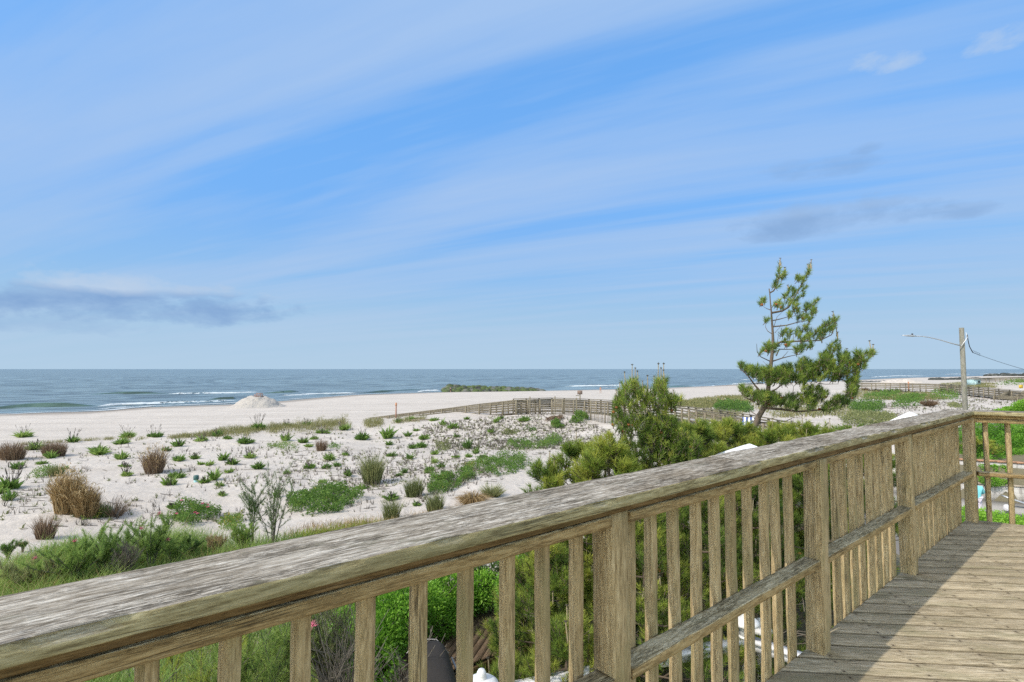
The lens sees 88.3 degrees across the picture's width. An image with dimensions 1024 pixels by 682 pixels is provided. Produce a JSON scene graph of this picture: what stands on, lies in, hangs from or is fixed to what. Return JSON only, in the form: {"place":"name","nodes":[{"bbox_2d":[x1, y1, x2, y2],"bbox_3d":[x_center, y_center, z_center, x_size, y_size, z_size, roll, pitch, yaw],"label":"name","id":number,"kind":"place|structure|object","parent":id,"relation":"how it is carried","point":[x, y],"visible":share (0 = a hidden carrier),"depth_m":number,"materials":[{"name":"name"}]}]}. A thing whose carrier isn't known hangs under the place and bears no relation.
{"place":"outdoors","nodes":[
{"label":"outdoors","id":0,"kind":"place"},
{"bbox_2d":[25,510,62,539],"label":"bunch grass","id":1,"kind":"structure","parent":0,"point":[41,527],"depth_m":14.63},
{"bbox_2d":[0,518,447,681],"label":"tall grass","id":2,"kind":"structure","parent":0,"point":[122,676],"depth_m":11.57,"materials":[{"name":"plant"}]},
{"bbox_2d":[0,502,464,681],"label":"dry tall grass","id":3,"kind":"structure","parent":0,"point":[346,521],"depth_m":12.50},
{"bbox_2d":[423,489,446,511],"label":"bunch grass","id":4,"kind":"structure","parent":0,"point":[435,502],"depth_m":17.04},
{"bbox_2d":[450,489,493,504],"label":"bunch grass","id":5,"kind":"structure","parent":0,"point":[470,497],"depth_m":17.64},
{"bbox_2d":[478,482,507,496],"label":"bunch grass","id":6,"kind":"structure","parent":0,"point":[495,492],"depth_m":18.74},
{"bbox_2d":[0,376,1023,681],"bbox_3d":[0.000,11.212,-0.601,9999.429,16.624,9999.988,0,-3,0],"label":"sand ground","id":7,"kind":"structure","parent":0,"point":[178,420],"depth_m":31.11,"materials":[{"name":"sand"}]},
{"bbox_2d":[0,538,23,558],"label":"feathery shrub","id":8,"kind":"object","parent":7,"relation":"on","point":[10,545],"visible":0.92,"depth_m":12.82,"materials":[{"name":"green plant"}]},
{"bbox_2d":[0,461,25,488],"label":"dune plant","id":9,"kind":"object","parent":7,"relation":"on","point":[14,483],"visible":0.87,"depth_m":20.16,"materials":[{"name":"green plant"}]},
{"bbox_2d":[0,441,32,460],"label":"bunch grass","id":10,"kind":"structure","parent":7,"relation":"on","point":[8,452],"depth_m":26.90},
{"bbox_2d":[0,552,56,584],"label":"feathery shrub","id":11,"kind":"object","parent":7,"relation":"on","point":[12,573],"visible":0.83,"depth_m":10.61,"materials":[{"name":"green plant"}]},
{"bbox_2d":[29,463,53,478],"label":"creeping shrub","id":12,"kind":"object","parent":7,"relation":"on","point":[39,470],"visible":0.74,"depth_m":22.87,"materials":[{"name":"green plant"}]},
{"bbox_2d":[38,440,71,456],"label":"bunch grass","id":13,"kind":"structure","parent":7,"relation":"on","point":[61,450],"depth_m":28.44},
{"bbox_2d":[46,462,66,476],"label":"bunch grass","id":14,"kind":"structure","parent":7,"relation":"on","point":[53,470],"depth_m":22.63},
{"bbox_2d":[16,526,110,581],"bbox_3d":[-9.152,4.561,11.047,1.462,1.362,1.299,0,-3,0],"label":"feathery shrub","id":15,"kind":"object","parent":7,"relation":"on","point":[78,556],"visible":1,"depth_m":10.92,"materials":[{"name":"green plant"}]},
{"bbox_2d":[42,462,90,514],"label":"bunch grass","id":16,"kind":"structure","parent":7,"relation":"on","point":[58,491],"depth_m":16.78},
{"bbox_2d":[63,478,107,518],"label":"bunch grass","id":17,"kind":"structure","parent":7,"relation":"on","point":[85,502],"depth_m":16.67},
{"bbox_2d":[85,444,110,454],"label":"dune plant","id":18,"kind":"object","parent":7,"relation":"on","point":[99,449],"visible":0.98,"depth_m":29.23,"materials":[{"name":"green plant"}]},
{"bbox_2d":[72,516,148,572],"bbox_3d":[-8.780,4.594,11.589,1.158,1.357,1.289,0,-3,0],"label":"feathery shrub","id":19,"kind":"object","parent":7,"relation":"on","point":[102,536],"visible":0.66,"depth_m":11.49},
{"bbox_2d":[94,494,134,517],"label":"bunch grass","id":20,"kind":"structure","parent":7,"relation":"on","point":[116,510],"depth_m":17.20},
{"bbox_2d":[105,535,144,572],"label":"feathery shrub","id":21,"kind":"object","parent":7,"relation":"on","point":[131,557],"visible":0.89,"depth_m":11.09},
{"bbox_2d":[91,658,204,681],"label":"feathery shrub","id":22,"kind":"object","parent":7,"relation":"on","point":[168,677],"visible":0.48,"depth_m":5.02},
{"bbox_2d":[124,509,177,566],"bbox_3d":[-8.174,4.585,11.887,0.880,1.480,1.275,0,-3,0],"label":"feathery shrub","id":23,"kind":"object","parent":7,"relation":"on","point":[150,542],"visible":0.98,"depth_m":11.93,"materials":[{"name":"green plant"}]},
{"bbox_2d":[134,442,171,473],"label":"bunch grass","id":24,"kind":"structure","parent":7,"relation":"on","point":[155,462],"depth_m":23.41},
{"bbox_2d":[159,530,194,561],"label":"feathery shrub","id":25,"kind":"object","parent":7,"relation":"on","point":[168,548],"visible":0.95,"depth_m":12.18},
{"bbox_2d":[168,496,221,525],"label":"creeping shrub","id":26,"kind":"object","parent":7,"relation":"on","point":[198,509],"visible":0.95,"depth_m":17.38,"materials":[{"name":"green plant"}]},
{"bbox_2d":[185,534,206,556],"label":"feathery shrub","id":27,"kind":"object","parent":7,"relation":"on","point":[196,542],"visible":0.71,"depth_m":12.70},
{"bbox_2d":[159,634,249,681],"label":"feathery shrub","id":28,"kind":"object","parent":7,"relation":"on","point":[177,662],"visible":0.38,"depth_m":5.38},
{"bbox_2d":[205,533,228,552],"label":"feathery shrub","id":29,"kind":"object","parent":7,"relation":"on","point":[216,538],"visible":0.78,"depth_m":12.88,"materials":[{"name":"brown plant"}]},
{"bbox_2d":[217,510,243,530],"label":"creeping shrub","id":30,"kind":"object","parent":7,"relation":"on","point":[234,518],"visible":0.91,"depth_m":16.13,"materials":[{"name":"green plant"}]},
{"bbox_2d":[229,521,258,548],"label":"feathery shrub","id":31,"kind":"object","parent":7,"relation":"on","point":[243,534],"visible":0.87,"depth_m":12.82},
{"bbox_2d":[181,619,318,681],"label":"feathery shrub","id":32,"kind":"object","parent":7,"relation":"on","point":[245,670],"visible":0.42,"depth_m":6.05,"materials":[{"name":"green plant"}]},
{"bbox_2d":[238,474,270,541],"bbox_3d":[-6.602,4.400,13.356,0.933,1.965,0.795,0,-3,0],"label":"feathery shrub","id":33,"kind":"object","parent":7,"relation":"on","point":[251,510],"visible":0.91,"depth_m":13.33,"materials":[{"name":"green plant"}]},
{"bbox_2d":[226,395,285,408],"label":"sand heap","id":34,"kind":"object","parent":7,"relation":"on","point":[248,402],"visible":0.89,"depth_m":93.23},
{"bbox_2d":[238,460,293,540],"bbox_3d":[-6.201,4.213,13.386,1.320,2.388,0.996,0,-3,-6],"label":"feathery shrub","id":35,"kind":"object","parent":7,"relation":"on","point":[275,510],"visible":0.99,"depth_m":13.33,"materials":[{"name":"green plant"}]},
{"bbox_2d":[265,438,296,450],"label":"creeping shrub","id":36,"kind":"object","parent":7,"relation":"on","point":[283,444],"visible":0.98,"depth_m":31.64,"materials":[{"name":"green plant"}]},
{"bbox_2d":[242,615,323,681],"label":"feathery shrub","id":37,"kind":"object","parent":7,"relation":"on","point":[275,646],"visible":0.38,"depth_m":6.85,"materials":[{"name":"green plant"}]},
{"bbox_2d":[281,602,355,681],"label":"feathery shrub","id":38,"kind":"object","parent":7,"relation":"on","point":[333,647],"visible":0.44,"depth_m":7.26,"materials":[{"name":"green plant"}]},
{"bbox_2d":[285,478,365,515],"bbox_3d":[-6.700,5.506,18.866,2.642,0.769,4.271,2,-4,-31],"label":"creeping shrub","id":39,"kind":"object","parent":7,"relation":"on","point":[320,494],"visible":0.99,"depth_m":18.38,"materials":[{"name":"green plant"}]},
{"bbox_2d":[311,604,400,681],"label":"feathery shrub","id":40,"kind":"object","parent":7,"relation":"on","point":[339,677],"visible":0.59,"depth_m":6.02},
{"bbox_2d":[357,453,390,484],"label":"bunch grass","id":41,"kind":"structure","parent":7,"relation":"on","point":[373,471],"depth_m":21.97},
{"bbox_2d":[378,425,398,438],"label":"dune plant","id":42,"kind":"object","parent":7,"relation":"on","point":[386,434],"visible":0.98,"depth_m":36.42,"materials":[{"name":"green plant"}]},
{"bbox_2d":[378,495,404,519],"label":"bunch grass","id":43,"kind":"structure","parent":7,"relation":"on","point":[394,510],"depth_m":16.19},
{"bbox_2d":[326,566,498,681],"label":"glossy shrub","id":44,"kind":"object","parent":7,"relation":"on","point":[443,606],"visible":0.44,"depth_m":8.66,"materials":[{"name":"green plant"}]},
{"bbox_2d":[402,476,425,497],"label":"bunch grass","id":45,"kind":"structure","parent":7,"relation":"on","point":[414,488],"depth_m":18.90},
{"bbox_2d":[374,626,454,681],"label":"feathery shrub","id":46,"kind":"object","parent":7,"relation":"on","point":[403,668],"visible":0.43,"depth_m":5.77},
{"bbox_2d":[427,465,476,493],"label":"creeping shrub","id":47,"kind":"object","parent":7,"relation":"on","point":[443,483],"visible":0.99,"depth_m":20.91,"materials":[{"name":"green plant"}]},
{"bbox_2d":[371,400,535,418],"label":"boardwalk ramp","id":48,"kind":"structure","parent":7,"relation":"on","point":[479,409],"depth_m":50.84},
{"bbox_2d":[379,587,531,681],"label":"deck","id":49,"kind":"structure","parent":7,"relation":"on","point":[480,648],"depth_m":8.74,"materials":[{"name":"wood"}]},
{"bbox_2d":[406,639,455,681],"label":"covered barbecue","id":50,"kind":"object","parent":49,"relation":"on","point":[439,668],"visible":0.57,"depth_m":5.56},
{"bbox_2d":[436,555,518,595],"bbox_3d":[-0.370,4.507,10.886,3.163,1.440,1.796,1,-3,-20],"label":"ground shrub","id":51,"kind":"object","parent":7,"relation":"on","point":[493,565],"visible":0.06,"depth_m":10.38,"materials":[{"name":"green plant"}]},
{"bbox_2d":[473,668,497,681],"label":"post lamp","id":52,"kind":"object","parent":7,"relation":"on","point":[481,675],"visible":0.94,"depth_m":5.21,"materials":[{"name":"white paint"}]},
{"bbox_2d":[441,384,545,391],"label":"stone groyne","id":53,"kind":"object","parent":7,"relation":"on","point":[465,388],"visible":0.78,"depth_m":175.89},
{"bbox_2d":[474,650,530,681],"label":"pine","id":54,"kind":"object","parent":7,"relation":"on","point":[495,672],"visible":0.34,"depth_m":6.09,"materials":[{"name":"green plant"}]},
{"bbox_2d":[475,447,531,475],"bbox_3d":[-0.379,5.601,24.702,2.738,0.666,5.712,0,-3,0],"label":"creeping shrub","id":55,"kind":"object","parent":7,"relation":"on","point":[520,457],"visible":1,"depth_m":24.21,"materials":[{"name":"green plant"}]},
{"bbox_2d":[0,395,1014,528],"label":"green sprouts","id":56,"kind":"object","parent":7,"relation":"on","point":[313,515],"visible":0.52,"depth_m":26.36,"materials":[{"name":"green plant"}]},
{"bbox_2d":[1,395,1016,528],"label":"dead sprouts","id":57,"kind":"object","parent":7,"relation":"on","point":[427,461],"visible":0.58,"depth_m":27.19,"materials":[{"name":"plant"}]},
{"bbox_2d":[16,382,1001,444],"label":"beach grass","id":58,"kind":"structure","parent":7,"relation":"on","point":[276,427],"depth_m":45.04,"materials":[{"name":"plant"}]},
{"bbox_2d":[475,542,593,677],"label":"pine","id":59,"kind":"object","parent":7,"relation":"on","point":[524,570],"visible":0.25,"depth_m":7.22,"materials":[{"name":"green plant"}]},
{"bbox_2d":[506,431,562,449],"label":"creeping shrub","id":60,"kind":"object","parent":7,"relation":"on","point":[526,442],"visible":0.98,"depth_m":31.84,"materials":[{"name":"green plant"}]},
{"bbox_2d":[493,552,585,646],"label":"pine","id":61,"kind":"object","parent":7,"relation":"on","point":[526,623],"visible":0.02,"depth_m":9.36,"materials":[{"name":"green plant"}]},
{"bbox_2d":[494,451,593,661],"bbox_3d":[0.691,3.753,9.018,1.978,3.742,1.928,-1,-3,10],"label":"pine","id":62,"kind":"object","parent":7,"relation":"on","point":[550,475],"visible":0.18,"depth_m":9.00,"materials":[{"name":"green plant"}]},
{"bbox_2d":[515,604,593,681],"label":"pine","id":63,"kind":"object","parent":7,"relation":"on","point":[559,648],"visible":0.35,"depth_m":6.18,"materials":[{"name":"green plant"}]},
{"bbox_2d":[501,396,644,423],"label":"sand fence","id":64,"kind":"object","parent":7,"relation":"on","point":[560,411],"visible":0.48,"depth_m":41.84,"materials":[{"name":"wood"}]},
{"bbox_2d":[569,410,588,422],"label":"creeping shrub","id":65,"kind":"object","parent":7,"relation":"on","point":[582,415],"visible":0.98,"depth_m":39.30,"materials":[{"name":"green plant"}]},
{"bbox_2d":[522,430,661,629],"bbox_3d":[1.270,3.601,9.292,2.390,4.023,2.353,1,-3,-12],"label":"pine","id":66,"kind":"object","parent":7,"relation":"on","point":[570,450],"visible":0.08,"depth_m":9.36,"materials":[{"name":"green plant"}]},
{"bbox_2d":[517,429,687,675],"bbox_3d":[1.452,3.474,8.468,2.914,4.204,3.029,-1,-3,22],"label":"pine","id":67,"kind":"object","parent":7,"relation":"on","point":[608,456],"visible":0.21,"depth_m":8.39,"materials":[{"name":"green plant"}]},
{"bbox_2d":[608,382,631,443],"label":"pine","id":68,"kind":"object","parent":7,"relation":"on","point":[617,403],"visible":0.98,"depth_m":8.79,"materials":[{"name":"green plant"}]},
{"bbox_2d":[611,362,704,470],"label":"pine","id":69,"kind":"object","parent":7,"relation":"on","point":[665,399],"visible":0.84,"depth_m":9.03,"materials":[{"name":"green plant"}]},
{"bbox_2d":[515,637,801,681],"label":"white railing","id":70,"kind":"object","parent":7,"relation":"on","point":[686,655],"visible":0.05,"depth_m":6.63,"materials":[{"name":"plastic"}]},
{"bbox_2d":[583,512,744,681],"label":"pine","id":71,"kind":"object","parent":7,"relation":"on","point":[662,562],"visible":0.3,"depth_m":6.86,"materials":[{"name":"green plant"}]},
{"bbox_2d":[513,398,840,485],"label":"fence","id":72,"kind":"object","parent":7,"relation":"on","point":[563,401],"visible":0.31,"depth_m":42.80,"materials":[{"name":"wood"}]},
{"bbox_2d":[515,547,842,681],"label":"undergrowth twigs","id":73,"kind":"object","parent":7,"relation":"on","point":[803,603],"visible":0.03,"depth_m":7.82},
{"bbox_2d":[635,414,755,638],"bbox_3d":[2.965,3.441,9.637,2.739,4.362,3.030,0,-3,0],"label":"pine","id":74,"kind":"object","parent":7,"relation":"on","point":[706,548],"visible":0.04,"depth_m":9.34,"materials":[{"name":"green plant"}]},
{"bbox_2d":[636,415,771,603],"bbox_3d":[3.756,3.569,10.532,3.327,4.151,3.031,0,-3,0],"label":"pine","id":75,"kind":"object","parent":7,"relation":"on","point":[703,428],"visible":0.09,"depth_m":10.54,"materials":[{"name":"green plant"}]},
{"bbox_2d":[635,495,774,681],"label":"pine","id":76,"kind":"object","parent":7,"relation":"on","point":[685,532],"visible":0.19,"depth_m":7.45,"materials":[{"name":"green plant"}]},
{"bbox_2d":[712,397,753,411],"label":"creeping shrub","id":77,"kind":"object","parent":7,"relation":"on","point":[737,404],"visible":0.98,"depth_m":51.75,"materials":[{"name":"green plant"}]},
{"bbox_2d":[684,413,804,581],"bbox_3d":[5.016,3.709,11.813,3.887,4.183,3.115,0,-3,0],"label":"pine","id":78,"kind":"object","parent":7,"relation":"on","point":[726,427],"visible":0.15,"depth_m":11.69,"materials":[{"name":"green plant"}]},
{"bbox_2d":[738,614,759,680],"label":"post lamp","id":79,"kind":"object","parent":7,"relation":"on","point":[741,625],"visible":0.27,"depth_m":6.90,"materials":[{"name":"white paint"}]},
{"bbox_2d":[702,421,798,550],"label":"pine","id":80,"kind":"object","parent":7,"relation":"on","point":[749,429],"visible":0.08,"depth_m":12.30,"materials":[{"name":"green plant"}]},
{"bbox_2d":[681,485,832,680],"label":"pine","id":81,"kind":"object","parent":7,"relation":"on","point":[800,584],"visible":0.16,"depth_m":8.45,"materials":[{"name":"green plant"}]},
{"bbox_2d":[755,617,772,681],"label":"post lamp","id":82,"kind":"object","parent":7,"relation":"on","point":[758,632],"visible":0.23,"depth_m":7.62,"materials":[{"name":"white paint"}]},
{"bbox_2d":[737,417,831,603],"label":"pine","id":83,"kind":"object","parent":7,"relation":"on","point":[772,433],"visible":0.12,"depth_m":11.29,"materials":[{"name":"green plant"}]},
{"bbox_2d":[737,258,876,556],"bbox_3d":[7.343,1.777,12.924,4.202,7.939,1.779,0,-3,0],"label":"tall pine","id":84,"kind":"object","parent":7,"relation":"on","point":[806,370],"visible":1,"depth_m":12.70,"materials":[{"name":"green plant"}]},
{"bbox_2d":[753,464,867,636],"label":"pine","id":85,"kind":"object","parent":7,"relation":"on","point":[797,488],"visible":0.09,"depth_m":9.54,"materials":[{"name":"green plant"}]},
{"bbox_2d":[753,415,867,598],"bbox_3d":[6.389,3.660,11.502,2.695,4.067,2.946,0,-3,0],"label":"pine","id":86,"kind":"object","parent":7,"relation":"on","point":[808,429],"visible":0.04,"depth_m":11.61,"materials":[{"name":"green plant"}]},
{"bbox_2d":[798,418,899,573],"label":"pine","id":87,"kind":"object","parent":7,"relation":"on","point":[824,429],"visible":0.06,"depth_m":12.04,"materials":[{"name":"green plant"}]},
{"bbox_2d":[800,453,899,584],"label":"pine","id":88,"kind":"object","parent":7,"relation":"on","point":[894,486],"visible":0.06,"depth_m":11.65,"materials":[{"name":"green plant"}]},
{"bbox_2d":[847,394,886,410],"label":"creeping shrub","id":89,"kind":"object","parent":7,"relation":"on","point":[876,404],"visible":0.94,"depth_m":53.26,"materials":[{"name":"green plant"}]},
{"bbox_2d":[837,409,897,426],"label":"creeping shrub","id":90,"kind":"object","parent":7,"relation":"on","point":[863,416],"visible":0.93,"depth_m":40.59,"materials":[{"name":"green plant"}]},
{"bbox_2d":[863,388,900,396],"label":"creeping shrub","id":91,"kind":"object","parent":7,"relation":"on","point":[881,392],"visible":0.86,"depth_m":81.49,"materials":[{"name":"green plant"}]},
{"bbox_2d":[766,521,1023,681],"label":"deck","id":92,"kind":"structure","parent":7,"relation":"on","point":[952,610],"depth_m":3.18,"materials":[{"name":"wood"}]},
{"bbox_2d":[0,409,978,681],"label":"wooden railing","id":93,"kind":"object","parent":92,"relation":"attached to","point":[142,621],"visible":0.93,"depth_m":1.80,"materials":[{"name":"wood"}]},
{"bbox_2d":[972,410,1023,523],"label":"wooden railing","id":94,"kind":"object","parent":92,"relation":"attached to","point":[986,417],"visible":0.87,"depth_m":5.30,"materials":[{"name":"wood"}]},
{"bbox_2d":[872,379,928,384],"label":"sand heap","id":95,"kind":"object","parent":7,"relation":"on","point":[895,381],"visible":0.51,"depth_m":161.91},
{"bbox_2d":[891,392,926,407],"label":"creeping shrub","id":96,"kind":"object","parent":7,"relation":"on","point":[909,400],"visible":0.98,"depth_m":59.97,"materials":[{"name":"green plant"}]},
{"bbox_2d":[858,383,1023,397],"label":"boardwalk","id":97,"kind":"structure","parent":7,"relation":"on","point":[975,390],"depth_m":84.27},
{"bbox_2d":[863,454,1023,501],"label":"retaining wall","id":98,"kind":"structure","parent":7,"relation":"on","point":[997,491],"depth_m":27.89,"materials":[{"name":"concrete"}]},
{"bbox_2d":[928,386,960,399],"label":"creeping shrub","id":99,"kind":"object","parent":7,"relation":"on","point":[948,393],"visible":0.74,"depth_m":72.84,"materials":[{"name":"green plant"}]},
{"bbox_2d":[902,328,1021,409],"bbox_3d":[25.670,3.760,26.580,4.109,9.389,8.572,1,-3,-23],"label":"street light","id":100,"kind":"object","parent":7,"relation":"on","point":[962,339],"visible":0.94,"depth_m":29.88,"materials":[{"name":"metal"}]},
{"bbox_2d":[959,435,1005,453],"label":"pine","id":101,"kind":"object","parent":7,"relation":"on","point":[992,447],"visible":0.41,"depth_m":30.34,"materials":[{"name":"green plant"}]},
{"bbox_2d":[958,422,1023,459],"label":"hedge","id":102,"kind":"object","parent":7,"relation":"on","point":[1017,437],"visible":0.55,"depth_m":31.62,"materials":[{"name":"green plant"}]},
{"bbox_2d":[977,464,1007,486],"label":"planter plants","id":103,"kind":"object","parent":7,"relation":"on","point":[997,479],"visible":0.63,"depth_m":27.88,"materials":[{"name":"green plant"}]},
{"bbox_2d":[962,506,1023,524],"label":"shrub","id":104,"kind":"object","parent":7,"relation":"on","point":[1003,518],"visible":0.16,"depth_m":15.61,"materials":[{"name":"green plant"}]},
{"bbox_2d":[967,377,1023,381],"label":"boardwalk","id":105,"kind":"structure","parent":7,"relation":"on","point":[996,379],"depth_m":149.63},
{"bbox_2d":[994,399,1023,410],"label":"hedge","id":106,"kind":"object","parent":7,"relation":"on","point":[1018,405],"visible":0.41,"depth_m":39.03,"materials":[{"name":"green plant"}]},
{"bbox_2d":[0,369,1023,413],"bbox_3d":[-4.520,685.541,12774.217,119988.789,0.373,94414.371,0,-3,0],"label":"sea","id":107,"kind":"structure","parent":0,"point":[76,386],"depth_m":319.65,"materials":[{"name":"liquid"}]},
{"bbox_2d":[0,403,95,408],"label":"breaking wave","id":108,"kind":"object","parent":107,"relation":"on","point":[45,405],"visible":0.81,"depth_m":103.67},
{"bbox_2d":[0,373,999,414],"bbox_3d":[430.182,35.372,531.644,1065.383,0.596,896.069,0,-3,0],"label":"sea foam","id":109,"kind":"object","parent":107,"relation":"on","point":[111,404],"visible":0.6,"depth_m":122.15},
{"bbox_2d":[0,0,1023,368],"label":"sky","id":110,"kind":"structure","parent":0,"point":[185,184],"materials":[{"name":"blue"}]},
{"bbox_2d":[893,492,1023,514],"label":"pavement","id":111,"kind":"structure","parent":0,"point":[998,505],"depth_m":26.78,"materials":[{"name":"concrete"}]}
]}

